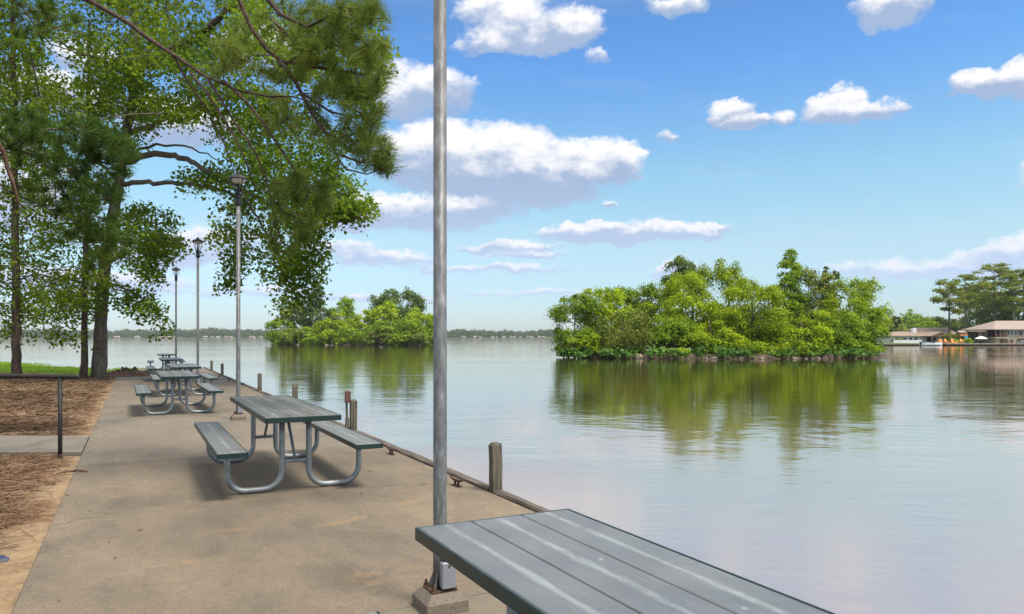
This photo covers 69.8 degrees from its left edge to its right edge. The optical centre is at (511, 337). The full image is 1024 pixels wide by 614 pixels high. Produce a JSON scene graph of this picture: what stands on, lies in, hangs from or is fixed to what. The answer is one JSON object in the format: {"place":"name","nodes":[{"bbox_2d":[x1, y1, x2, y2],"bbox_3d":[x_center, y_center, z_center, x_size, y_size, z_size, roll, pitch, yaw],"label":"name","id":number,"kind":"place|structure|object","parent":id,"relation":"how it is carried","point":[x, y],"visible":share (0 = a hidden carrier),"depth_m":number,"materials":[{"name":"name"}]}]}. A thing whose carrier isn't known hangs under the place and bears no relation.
{"place":"outdoors","nodes":[
{"label":"outdoors","id":0,"kind":"place"},
{"bbox_2d":[0,436,88,455],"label":"path","id":1,"kind":"structure","parent":0,"point":[72,445],"depth_m":10.30,"materials":[{"name":"concrete"}]},
{"bbox_2d":[0,362,114,613],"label":"ground","id":2,"kind":"structure","parent":0,"point":[15,569],"depth_m":6.49,"materials":[{"name":"soil"}]},
{"bbox_2d":[0,374,79,458],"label":"handrail","id":3,"kind":"object","parent":2,"relation":"on","point":[60,377],"visible":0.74,"depth_m":9.40,"materials":[{"name":"metal"}]},
{"bbox_2d":[0,373,115,562],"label":"pine straw","id":4,"kind":"object","parent":2,"relation":"on","point":[19,392],"visible":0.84,"depth_m":13.63,"materials":[{"name":"plant"}]},
{"bbox_2d":[0,0,118,379],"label":"slender tree","id":5,"kind":"object","parent":2,"relation":"on","point":[19,308],"visible":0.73,"depth_m":25.41,"materials":[{"name":"green plant"}]},
{"bbox_2d":[20,19,145,377],"bbox_3d":[-16.420,-5.011,28.049,4.479,13.367,9.292,0,0,-31],"label":"slender tree","id":6,"kind":"object","parent":2,"relation":"on","point":[83,370],"visible":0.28,"depth_m":27.20,"materials":[{"name":"green plant"}]},
{"bbox_2d":[89,366,154,377],"bbox_3d":[-15.141,1.335,29.000,3.000,0.445,1.906,0,0,0],"label":"dirt mound","id":7,"kind":"object","parent":2,"relation":"on","point":[134,371],"visible":0.79,"depth_m":28.59,"materials":[{"name":"brown soil"}]},
{"bbox_2d":[0,0,402,378],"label":"broadleaf tree","id":8,"kind":"object","parent":2,"relation":"on","point":[135,63],"visible":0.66,"depth_m":24.36,"materials":[{"name":"green plant"}]},
{"bbox_2d":[0,0,405,276],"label":"pine tree","id":9,"kind":"object","parent":2,"relation":"on","point":[119,145],"visible":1,"depth_m":8.11,"materials":[{"name":"green plant"}]},
{"bbox_2d":[0,361,114,374],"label":"lawn grass","id":10,"kind":"structure","parent":0,"point":[31,366],"depth_m":34.85,"materials":[{"name":"plant"}]},
{"bbox_2d":[11,368,534,613],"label":"dock pavement","id":11,"kind":"structure","parent":0,"point":[156,476],"depth_m":5.92,"materials":[{"name":"concrete"}]},
{"bbox_2d":[147,353,185,371],"bbox_3d":[-15.786,1.119,33.480,1.526,0.757,2.780,0,0,-26],"label":"picnic table","id":12,"kind":"object","parent":11,"relation":"on","point":[162,355],"visible":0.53,"depth_m":32.53,"materials":[{"name":"grey wood"}]},
{"bbox_2d":[146,357,192,379],"bbox_3d":[-12.200,1.119,26.215,1.526,0.757,2.780,0,0,-27],"label":"picnic table","id":13,"kind":"object","parent":11,"relation":"on","point":[169,359],"visible":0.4,"depth_m":25.54,"materials":[{"name":"grey wood"}]},
{"bbox_2d":[171,267,180,370],"bbox_3d":[-14.333,-0.771,31.314,0.351,4.538,0.351,0,0,40],"label":"lamp post","id":14,"kind":"object","parent":11,"relation":"on","point":[176,269],"visible":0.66,"depth_m":31.28,"materials":[{"name":"metal"}]},
{"bbox_2d":[134,370,223,414],"bbox_3d":[-6.992,1.119,15.286,1.526,0.757,2.780,0,0,-28],"label":"picnic table","id":15,"kind":"object","parent":11,"relation":"on","point":[142,391],"visible":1,"depth_m":14.62,"materials":[{"name":"grey wood"}]},
{"bbox_2d":[150,363,218,395],"bbox_3d":[-8.894,1.119,19.818,1.526,0.757,2.780,0,0,-28],"label":"picnic table","id":16,"kind":"object","parent":11,"relation":"on","point":[181,366],"visible":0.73,"depth_m":19.12,"materials":[{"name":"grey wood"}]},
{"bbox_2d":[191,237,203,387],"bbox_3d":[-9.509,-0.771,22.213,0.351,4.538,0.351,0,0,40],"label":"lamp post","id":17,"kind":"object","parent":11,"relation":"on","point":[197,241],"visible":0.76,"depth_m":22.18,"materials":[{"name":"metal"}]},
{"bbox_2d":[227,172,248,419],"bbox_3d":[-5.015,-0.771,13.447,0.351,4.538,0.351,0,0,40],"label":"lamp post","id":18,"kind":"object","parent":11,"relation":"on","point":[237,178],"visible":0.91,"depth_m":13.41,"materials":[{"name":"metal"}]},
{"bbox_2d":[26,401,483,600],"bbox_3d":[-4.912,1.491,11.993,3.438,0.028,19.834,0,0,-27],"label":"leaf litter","id":19,"kind":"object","parent":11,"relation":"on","point":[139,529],"visible":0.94,"depth_m":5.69,"materials":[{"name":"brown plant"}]},
{"bbox_2d":[194,395,382,493],"bbox_3d":[-2.585,1.119,8.118,1.526,0.757,2.780,0,0,-27],"label":"picnic table","id":20,"kind":"object","parent":11,"relation":"on","point":[224,446],"visible":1,"depth_m":7.45,"materials":[{"name":"grey wood"}]},
{"bbox_2d":[353,430,488,491],"bbox_3d":[-1.360,1.561,9.491,0.107,0.198,5.090,0,0,-27],"label":"edge timber","id":21,"kind":"object","parent":11,"relation":"on","point":[451,472],"visible":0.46,"depth_m":8.79,"materials":[{"name":"wood"}]},
{"bbox_2d":[412,0,468,613],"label":"lamp post","id":22,"kind":"object","parent":11,"relation":"on","point":[440,593],"visible":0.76,"depth_m":4.05,"materials":[{"name":"metal"}]},
{"bbox_2d":[449,475,463,486],"bbox_3d":[-0.559,1.454,7.418,0.060,0.090,0.304,0,0,-33],"label":"dock cleat","id":23,"kind":"object","parent":11,"relation":"on","point":[455,481],"visible":1,"depth_m":7.39,"materials":[{"name":"metal"}]},
{"bbox_2d":[494,490,550,511],"bbox_3d":[1.338,1.561,4.255,0.108,0.197,6.390,0,0,-27],"label":"edge timber","id":24,"kind":"object","parent":11,"relation":"on","point":[522,502],"visible":0.18,"depth_m":6.64,"materials":[{"name":"wood"}]},
{"bbox_2d":[363,508,834,613],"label":"picnic table","id":25,"kind":"object","parent":11,"relation":"on","point":[565,561],"visible":1,"depth_m":2.34,"materials":[{"name":"grey wood"}]},
{"bbox_2d":[0,336,554,338],"bbox_3d":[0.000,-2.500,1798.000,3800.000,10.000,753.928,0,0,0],"label":"shore","id":26,"kind":"structure","parent":0,"point":[246,337],"depth_m":1455.60,"materials":[{"name":"plant"}]},
{"bbox_2d":[0,327,615,337],"bbox_3d":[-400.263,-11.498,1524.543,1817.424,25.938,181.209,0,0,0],"label":"treeline","id":27,"kind":"object","parent":26,"relation":"on","point":[208,332],"visible":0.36,"depth_m":1486.74,"materials":[{"name":"green plant"}]},
{"bbox_2d":[271,343,421,344],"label":"island shoreline","id":28,"kind":"structure","parent":0,"point":[345,344],"depth_m":192.89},
{"bbox_2d":[269,331,290,344],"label":"shore shrub","id":29,"kind":"object","parent":28,"relation":"on","point":[276,341],"visible":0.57,"depth_m":194.64,"materials":[{"name":"green plant"}]},
{"bbox_2d":[263,316,299,343],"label":"island tree","id":30,"kind":"object","parent":28,"relation":"on","point":[276,324],"visible":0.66,"depth_m":201.33,"materials":[{"name":"green plant"}]},
{"bbox_2d":[280,328,306,344],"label":"shore shrub","id":31,"kind":"object","parent":28,"relation":"on","point":[289,341],"visible":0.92,"depth_m":192.82,"materials":[{"name":"green plant"}]},
{"bbox_2d":[274,296,315,340],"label":"island tree","id":32,"kind":"object","parent":28,"relation":"on","point":[292,316],"visible":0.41,"depth_m":204.42,"materials":[{"name":"green plant"}]},
{"bbox_2d":[292,326,318,343],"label":"shore shrub","id":33,"kind":"object","parent":28,"relation":"on","point":[308,333],"visible":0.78,"depth_m":193.73,"materials":[{"name":"green plant"}]},
{"bbox_2d":[298,332,327,344],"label":"shore shrub","id":34,"kind":"object","parent":28,"relation":"on","point":[316,341],"visible":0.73,"depth_m":190.80,"materials":[{"name":"green plant"}]},
{"bbox_2d":[294,284,335,337],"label":"island tree","id":35,"kind":"object","parent":28,"relation":"on","point":[311,313],"visible":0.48,"depth_m":203.33,"materials":[{"name":"green plant"}]},
{"bbox_2d":[315,328,342,344],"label":"shore shrub","id":36,"kind":"object","parent":28,"relation":"on","point":[330,332],"visible":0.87,"depth_m":191.21,"materials":[{"name":"green plant"}]},
{"bbox_2d":[312,310,356,342],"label":"island tree","id":37,"kind":"object","parent":28,"relation":"on","point":[324,324],"visible":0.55,"depth_m":195.68,"materials":[{"name":"green plant"}]},
{"bbox_2d":[323,296,357,333],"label":"island tree","id":38,"kind":"object","parent":28,"relation":"on","point":[348,306],"visible":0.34,"depth_m":206.57,"materials":[{"name":"green plant"}]},
{"bbox_2d":[332,326,358,343],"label":"shore shrub","id":39,"kind":"object","parent":28,"relation":"on","point":[344,339],"visible":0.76,"depth_m":191.64,"materials":[{"name":"green plant"}]},
{"bbox_2d":[348,329,376,344],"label":"shore shrub","id":40,"kind":"object","parent":28,"relation":"on","point":[359,336],"visible":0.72,"depth_m":190.33,"materials":[{"name":"green plant"}]},
{"bbox_2d":[344,308,382,331],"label":"island tree","id":41,"kind":"object","parent":28,"relation":"on","point":[357,323],"visible":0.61,"depth_m":200.32,"materials":[{"name":"green plant"}]},
{"bbox_2d":[362,330,392,344],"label":"shore shrub","id":42,"kind":"object","parent":28,"relation":"on","point":[375,336],"visible":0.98,"depth_m":189.44,"materials":[{"name":"green plant"}]},
{"bbox_2d":[372,299,402,342],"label":"island tree","id":43,"kind":"object","parent":28,"relation":"on","point":[391,307],"visible":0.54,"depth_m":201.49,"materials":[{"name":"green plant"}]},
{"bbox_2d":[382,326,409,344],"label":"shore shrub","id":44,"kind":"object","parent":28,"relation":"on","point":[392,341],"visible":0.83,"depth_m":190.02,"materials":[{"name":"green plant"}]},
{"bbox_2d":[362,315,430,344],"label":"island tree","id":45,"kind":"object","parent":28,"relation":"on","point":[409,324],"visible":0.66,"depth_m":193.43,"materials":[{"name":"green plant"}]},
{"bbox_2d":[367,285,432,321],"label":"island tree","id":46,"kind":"object","parent":28,"relation":"on","point":[416,300],"visible":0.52,"depth_m":209.85,"materials":[{"name":"green plant"}]},
{"bbox_2d":[401,330,429,344],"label":"shore shrub","id":47,"kind":"object","parent":28,"relation":"on","point":[411,339],"visible":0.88,"depth_m":192.01,"materials":[{"name":"green plant"}]},
{"bbox_2d":[400,307,432,342],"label":"island tree","id":48,"kind":"object","parent":28,"relation":"on","point":[423,317],"visible":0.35,"depth_m":201.20,"materials":[{"name":"green plant"}]},
{"bbox_2d":[416,330,432,344],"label":"shore shrub","id":49,"kind":"object","parent":28,"relation":"on","point":[430,337],"visible":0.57,"depth_m":194.18,"materials":[{"name":"green plant"}]},
{"bbox_2d":[0,339,1023,613],"bbox_3d":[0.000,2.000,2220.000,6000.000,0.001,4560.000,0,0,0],"label":"lake water","id":50,"kind":"structure","parent":0,"point":[892,483],"depth_m":14.14,"materials":[{"name":"liquid"}]},
{"bbox_2d":[257,373,261,390],"bbox_3d":[-7.076,2.046,20.590,0.106,2.107,0.105,0,-1,-29],"label":"mooring post","id":51,"kind":"object","parent":50,"relation":"in","point":[259,378],"visible":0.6,"depth_m":20.56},
{"bbox_2d":[292,385,297,398],"bbox_3d":[-4.759,2.066,16.095,0.106,2.067,0.106,0,1,-29],"label":"mooring post","id":52,"kind":"object","parent":50,"relation":"in","point":[295,391],"visible":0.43,"depth_m":16.05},
{"bbox_2d":[345,391,356,429],"bbox_3d":[-2.602,1.975,11.809,0.196,2.250,0.116,0,1,-25],"label":"mooring post","id":53,"kind":"object","parent":50,"relation":"in","point":[351,424],"visible":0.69,"depth_m":11.76,"materials":[{"name":"brown wood"}]},
{"bbox_2d":[488,442,502,493],"bbox_3d":[-0.153,2.062,7.153,0.108,2.076,0.106,0,-1,-26],"label":"mooring post","id":54,"kind":"object","parent":50,"relation":"in","point":[495,465],"visible":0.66,"depth_m":7.13,"materials":[{"name":"wood"}]},
{"bbox_2d":[918,341,941,345],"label":"motor boat","id":55,"kind":"object","parent":50,"relation":"on","point":[932,343],"visible":0.88,"depth_m":187.66,"materials":[{"name":"white paint"}]},
{"bbox_2d":[942,343,1023,345],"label":"pier","id":56,"kind":"structure","parent":50,"relation":"in","point":[982,343],"depth_m":187.80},
{"bbox_2d":[0,0,1023,332],"label":"sky","id":57,"kind":"structure","parent":0,"point":[590,143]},
{"bbox_2d":[583,350,886,358],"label":"island shoreline","id":58,"kind":"structure","parent":0,"point":[694,356],"depth_m":70.00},
{"bbox_2d":[558,340,577,357],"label":"shore shrub","id":59,"kind":"object","parent":58,"relation":"on","point":[571,344],"visible":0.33,"depth_m":73.59,"materials":[{"name":"green plant"}]},
{"bbox_2d":[544,293,603,351],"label":"island tree","id":60,"kind":"object","parent":58,"relation":"on","point":[586,305],"visible":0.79,"depth_m":74.50,"materials":[{"name":"green plant"}]},
{"bbox_2d":[556,325,600,357],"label":"shore shrub","id":61,"kind":"object","parent":58,"relation":"on","point":[584,331],"visible":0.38,"depth_m":72.95,"materials":[{"name":"green plant"}]},
{"bbox_2d":[578,333,603,357],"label":"shore shrub","id":62,"kind":"object","parent":58,"relation":"on","point":[586,343],"visible":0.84,"depth_m":72.07,"materials":[{"name":"green plant"}]},
{"bbox_2d":[568,285,637,341],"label":"island tree","id":63,"kind":"object","parent":58,"relation":"on","point":[605,296],"visible":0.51,"depth_m":76.20,"materials":[{"name":"green plant"}]},
{"bbox_2d":[596,326,627,350],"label":"shore shrub","id":64,"kind":"object","parent":58,"relation":"on","point":[618,328],"visible":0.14,"depth_m":72.99,"materials":[{"name":"green plant"}]},
{"bbox_2d":[594,307,658,353],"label":"shore shrub","id":65,"kind":"object","parent":58,"relation":"on","point":[636,336],"visible":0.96,"depth_m":71.82,"materials":[{"name":"green plant"}]},
{"bbox_2d":[607,279,664,332],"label":"island tree","id":66,"kind":"object","parent":58,"relation":"on","point":[649,291],"visible":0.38,"depth_m":79.17,"materials":[{"name":"green plant"}]},
{"bbox_2d":[639,328,676,351],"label":"shore shrub","id":67,"kind":"object","parent":58,"relation":"on","point":[656,338],"visible":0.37,"depth_m":72.64,"materials":[{"name":"green plant"}]},
{"bbox_2d":[638,286,683,345],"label":"island tree","id":68,"kind":"object","parent":58,"relation":"on","point":[651,305],"visible":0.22,"depth_m":77.75,"materials":[{"name":"green plant"}]},
{"bbox_2d":[639,314,697,351],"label":"island tree","id":69,"kind":"object","parent":58,"relation":"on","point":[669,327],"visible":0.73,"depth_m":72.28,"materials":[{"name":"green plant"}]},
{"bbox_2d":[655,252,708,348],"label":"island tree","id":70,"kind":"object","parent":58,"relation":"on","point":[683,265],"visible":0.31,"depth_m":83.31,"materials":[{"name":"green plant"}]},
{"bbox_2d":[654,269,726,347],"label":"island tree","id":71,"kind":"object","parent":58,"relation":"on","point":[693,278],"visible":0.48,"depth_m":75.59,"materials":[{"name":"green plant"}]},
{"bbox_2d":[677,333,717,353],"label":"shore shrub","id":72,"kind":"object","parent":58,"relation":"on","point":[706,343],"visible":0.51,"depth_m":70.83,"materials":[{"name":"green plant"}]},
{"bbox_2d":[678,307,752,351],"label":"island tree","id":73,"kind":"object","parent":58,"relation":"on","point":[737,339],"visible":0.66,"depth_m":71.01,"materials":[{"name":"green plant"}]},
{"bbox_2d":[556,344,880,357],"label":"ground cover","id":74,"kind":"object","parent":58,"relation":"on","point":[719,350],"visible":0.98,"depth_m":70.08,"materials":[{"name":"green plant"}]},
{"bbox_2d":[694,255,761,337],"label":"island tree","id":75,"kind":"object","parent":58,"relation":"on","point":[730,275],"visible":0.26,"depth_m":78.25,"materials":[{"name":"green plant"}]},
{"bbox_2d":[720,340,769,353],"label":"shore shrub","id":76,"kind":"object","parent":58,"relation":"on","point":[755,347],"visible":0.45,"depth_m":70.04,"materials":[{"name":"green plant"}]},
{"bbox_2d":[705,276,794,350],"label":"island tree","id":77,"kind":"object","parent":58,"relation":"on","point":[749,328],"visible":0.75,"depth_m":72.11,"materials":[{"name":"green plant"}]},
{"bbox_2d":[754,342,791,356],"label":"shore shrub","id":78,"kind":"object","parent":58,"relation":"on","point":[783,347],"visible":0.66,"depth_m":70.32,"materials":[{"name":"green plant"}]},
{"bbox_2d":[753,323,802,344],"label":"shore shrub","id":79,"kind":"object","parent":58,"relation":"on","point":[794,335],"visible":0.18,"depth_m":72.98,"materials":[{"name":"green plant"}]},
{"bbox_2d":[770,248,817,323],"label":"island tree","id":80,"kind":"object","parent":58,"relation":"on","point":[792,282],"visible":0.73,"depth_m":79.93,"materials":[{"name":"green plant"}]},
{"bbox_2d":[756,310,840,353],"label":"island tree","id":81,"kind":"object","parent":58,"relation":"on","point":[822,331],"visible":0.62,"depth_m":71.51,"materials":[{"name":"green plant"}]},
{"bbox_2d":[791,340,830,355],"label":"shore shrub","id":82,"kind":"object","parent":58,"relation":"on","point":[804,346],"visible":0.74,"depth_m":70.28,"materials":[{"name":"green plant"}]},
{"bbox_2d":[783,264,841,328],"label":"island tree","id":83,"kind":"object","parent":58,"relation":"on","point":[821,288],"visible":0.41,"depth_m":79.59,"materials":[{"name":"green plant"}]},
{"bbox_2d":[822,266,845,305],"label":"island tree","id":84,"kind":"object","parent":58,"relation":"on","point":[838,274],"visible":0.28,"depth_m":83.69,"materials":[{"name":"green plant"}]},
{"bbox_2d":[806,333,863,353],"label":"shore shrub","id":85,"kind":"object","parent":58,"relation":"on","point":[841,345],"visible":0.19,"depth_m":72.04,"materials":[{"name":"green plant"}]},
{"bbox_2d":[809,308,872,352],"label":"island tree","id":86,"kind":"object","parent":58,"relation":"on","point":[845,332],"visible":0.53,"depth_m":72.02,"materials":[{"name":"green plant"}]},
{"bbox_2d":[818,275,895,332],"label":"island tree","id":87,"kind":"object","parent":58,"relation":"on","point":[864,297],"visible":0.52,"depth_m":76.74,"materials":[{"name":"green plant"}]},
{"bbox_2d":[841,338,886,353],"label":"shore shrub","id":88,"kind":"object","parent":58,"relation":"on","point":[872,348],"visible":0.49,"depth_m":71.95,"materials":[{"name":"green plant"}]},
{"bbox_2d":[846,297,891,354],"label":"island tree","id":89,"kind":"object","parent":58,"relation":"on","point":[873,318],"visible":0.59,"depth_m":73.26,"materials":[{"name":"green plant"}]},
{"bbox_2d":[877,343,917,345],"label":"shore ground","id":90,"kind":"structure","parent":0,"point":[897,343],"depth_m":188.15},
{"bbox_2d":[882,322,908,331],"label":"shore tree","id":91,"kind":"object","parent":90,"relation":"on","point":[901,328],"visible":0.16,"depth_m":259.19,"materials":[{"name":"green plant"}]},
{"bbox_2d":[890,315,901,331],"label":"shore tree","id":92,"kind":"object","parent":90,"relation":"on","point":[896,322],"visible":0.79,"depth_m":249.48,"materials":[{"name":"green plant"}]},
{"bbox_2d":[889,309,932,331],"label":"shore tree","id":93,"kind":"object","parent":90,"relation":"on","point":[912,319],"visible":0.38,"depth_m":287.26,"materials":[{"name":"green plant"}]},
{"bbox_2d":[876,328,954,342],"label":"ranch house","id":94,"kind":"structure","parent":90,"relation":"on","point":[928,334],"depth_m":203.90,"materials":[{"name":"paint"}]},
{"bbox_2d":[913,319,944,327],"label":"shore tree","id":95,"kind":"object","parent":90,"relation":"on","point":[931,324],"visible":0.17,"depth_m":278.31,"materials":[{"name":"green plant"}]},
{"bbox_2d":[929,283,970,332],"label":"tall pine","id":96,"kind":"object","parent":90,"relation":"on","point":[945,295],"visible":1,"depth_m":204.79,"materials":[{"name":"green plant"}]},
{"bbox_2d":[940,332,961,342],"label":"garden shrub","id":97,"kind":"object","parent":90,"relation":"on","point":[949,336],"visible":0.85,"depth_m":195.47,"materials":[{"name":"green plant"}]},
{"bbox_2d":[878,344,1023,344],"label":"seawall","id":98,"kind":"object","parent":90,"relation":"on","point":[954,344],"visible":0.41,"depth_m":189.92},
{"bbox_2d":[936,324,975,331],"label":"shore tree","id":99,"kind":"object","parent":90,"relation":"on","point":[953,328],"visible":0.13,"depth_m":246.78,"materials":[{"name":"green plant"}]},
{"bbox_2d":[935,273,995,328],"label":"tall pine","id":100,"kind":"object","parent":90,"relation":"on","point":[973,294],"visible":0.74,"depth_m":210.84,"materials":[{"name":"green plant"}]},
{"bbox_2d":[960,330,985,342],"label":"pavilion","id":101,"kind":"structure","parent":90,"relation":"on","point":[973,334],"depth_m":195.20,"materials":[{"name":"brown wood"}]},
{"bbox_2d":[953,280,1008,315],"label":"shore tree","id":102,"kind":"object","parent":90,"relation":"on","point":[968,308],"visible":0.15,"depth_m":234.61,"materials":[{"name":"green plant"}]},
{"bbox_2d":[956,292,1019,330],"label":"shore tree","id":103,"kind":"object","parent":90,"relation":"on","point":[983,315],"visible":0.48,"depth_m":226.67,"materials":[{"name":"green plant"}]},
{"bbox_2d":[957,262,1020,320],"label":"tall pine","id":104,"kind":"object","parent":90,"relation":"on","point":[994,269],"visible":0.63,"depth_m":219.75,"materials":[{"name":"green plant"}]},
{"bbox_2d":[962,321,1023,342],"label":"two storey house","id":105,"kind":"structure","parent":90,"relation":"on","point":[1004,332],"depth_m":194.18,"materials":[{"name":"grey"}]},
{"bbox_2d":[984,272,1023,320],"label":"tall pine","id":106,"kind":"object","parent":90,"relation":"on","point":[1011,289],"visible":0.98,"depth_m":213.82,"materials":[{"name":"green plant"}]},
{"bbox_2d":[995,301,1023,320],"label":"shore tree","id":107,"kind":"object","parent":90,"relation":"on","point":[1018,318],"visible":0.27,"depth_m":225.25,"materials":[{"name":"green plant"}]},
{"bbox_2d":[1007,267,1023,308],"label":"tall pine","id":108,"kind":"object","parent":90,"relation":"on","point":[1021,305],"visible":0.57,"depth_m":217.62,"materials":[{"name":"green plant"}]},
{"bbox_2d":[894,340,921,342],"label":"garden fence","id":109,"kind":"object","parent":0,"point":[907,341],"visible":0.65,"depth_m":194.10,"materials":[{"name":"white paint"}]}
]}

